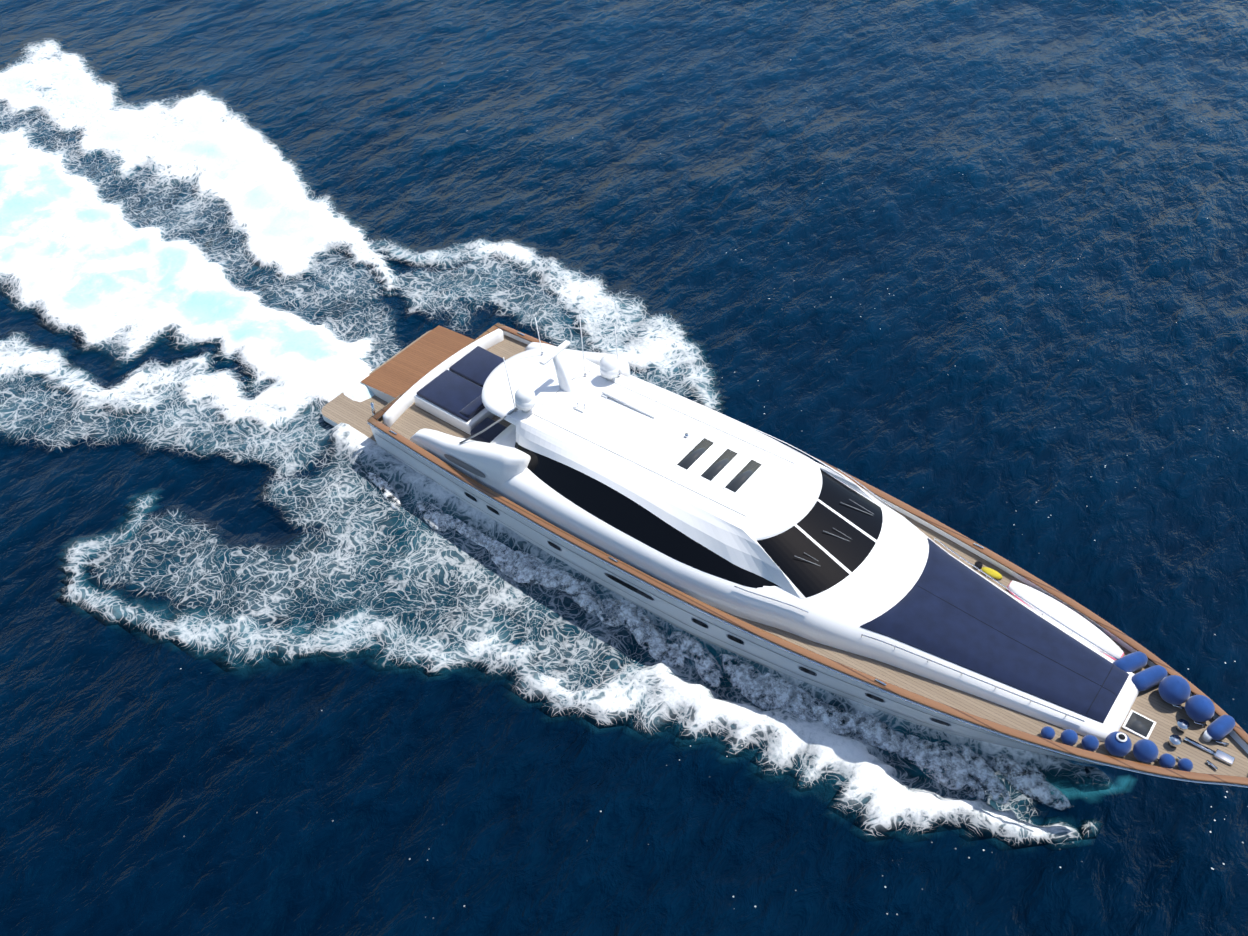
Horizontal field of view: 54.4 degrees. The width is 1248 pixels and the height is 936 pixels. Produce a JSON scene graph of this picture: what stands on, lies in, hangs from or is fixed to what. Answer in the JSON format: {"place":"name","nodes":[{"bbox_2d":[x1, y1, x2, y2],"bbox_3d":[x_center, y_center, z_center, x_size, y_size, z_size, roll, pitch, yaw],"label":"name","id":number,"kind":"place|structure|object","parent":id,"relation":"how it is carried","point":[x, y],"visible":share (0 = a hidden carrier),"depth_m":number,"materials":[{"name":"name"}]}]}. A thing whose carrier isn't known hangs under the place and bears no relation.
{"place":"outdoors","nodes":[
{"label":"outdoors","id":0,"kind":"place"},
{"bbox_2d":[0,0,1247,935],"bbox_3d":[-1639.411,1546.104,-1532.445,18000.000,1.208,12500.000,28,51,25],"label":"sea","id":1,"kind":"structure","parent":0,"point":[276,663],"depth_m":49.12,"materials":[{"name":"liquid"}]},
{"bbox_2d":[368,472,1070,809],"bbox_3d":[3.672,3.172,43.203,27.348,0.583,10.552,28,51,25],"label":"wake spray","id":2,"kind":"object","parent":1,"relation":"on","point":[980,771],"visible":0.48,"depth_m":39.08,"materials":[{"name":"liquid"}]},
{"bbox_2d":[370,416,1247,772],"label":"hull","id":3,"kind":"object","parent":1,"relation":"on","point":[710,632],"visible":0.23,"depth_m":39.52,"materials":[{"name":"grey"}]},
{"bbox_2d":[321,325,473,441],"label":"swim platform","id":4,"kind":"structure","parent":3,"relation":"attached to","point":[394,377],"depth_m":49.28,"materials":[{"name":"brown wood"}]},
{"bbox_2d":[376,434,1064,756],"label":"portholes","id":5,"kind":"object","parent":3,"relation":"in","point":[694,620],"visible":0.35,"depth_m":39.46,"materials":[{"name":"black glass"}]},
{"bbox_2d":[378,330,1247,785],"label":"deck","id":6,"kind":"structure","parent":3,"relation":"on","point":[1150,702],"depth_m":36.29,"materials":[{"name":"brown wood"}]},
{"bbox_2d":[382,329,506,442],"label":"cockpit furniture","id":7,"kind":"object","parent":6,"relation":"on","point":[449,390],"visible":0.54,"depth_m":46.21,"materials":[{"name":"blue fabric"}]},
{"bbox_2d":[410,342,629,486],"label":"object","id":8,"kind":"object","parent":6,"relation":"on","point":[498,465],"visible":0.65,"depth_m":43.12,"materials":[{"name":"white plastic"}]},
{"bbox_2d":[474,375,1139,741],"bbox_3d":[5.777,2.521,40.202,22.300,1.796,7.542,28,51,25],"label":"superstructure","id":9,"kind":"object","parent":6,"relation":"on","point":[883,577],"depth_m":37.95,"materials":[{"name":"white plastic"}]},
{"bbox_2d":[505,355,882,598],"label":"cabin","id":10,"kind":"object","parent":9,"relation":"on","point":[788,509],"visible":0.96,"depth_m":40.05,"materials":[{"name":"white glass"}]},
{"bbox_2d":[481,347,576,425],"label":"hard top","id":11,"kind":"object","parent":10,"relation":"on","point":[525,368],"visible":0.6,"depth_m":44.11,"materials":[{"name":"white plastic"}]},
{"bbox_2d":[459,315,872,565],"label":"roof equipment","id":12,"kind":"object","parent":10,"relation":"on","point":[525,401],"visible":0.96,"depth_m":42.06,"materials":[{"name":"white plastic"}]},
{"bbox_2d":[734,468,1118,721],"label":"handrails","id":13,"kind":"object","parent":9,"relation":"on","point":[944,665],"visible":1,"depth_m":36.91,"materials":[{"name":"silver metal"}]},
{"bbox_2d":[860,538,1128,722],"bbox_3d":[11.458,5.070,36.768,7.238,0.571,4.541,28,51,25],"label":"sunpad","id":14,"kind":"object","parent":9,"relation":"on","point":[948,607],"visible":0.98,"depth_m":36.58,"materials":[{"name":"blue fabric"}]},
{"bbox_2d":[367,323,1247,787],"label":"cap rail","id":15,"kind":"object","parent":6,"relation":"on","point":[845,669],"visible":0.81,"depth_m":37.73,"materials":[{"name":"brown wood"}]},
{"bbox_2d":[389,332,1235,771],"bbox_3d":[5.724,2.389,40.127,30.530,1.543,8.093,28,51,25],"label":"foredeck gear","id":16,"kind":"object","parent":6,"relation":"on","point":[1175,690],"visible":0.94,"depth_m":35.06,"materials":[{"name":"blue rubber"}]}
]}

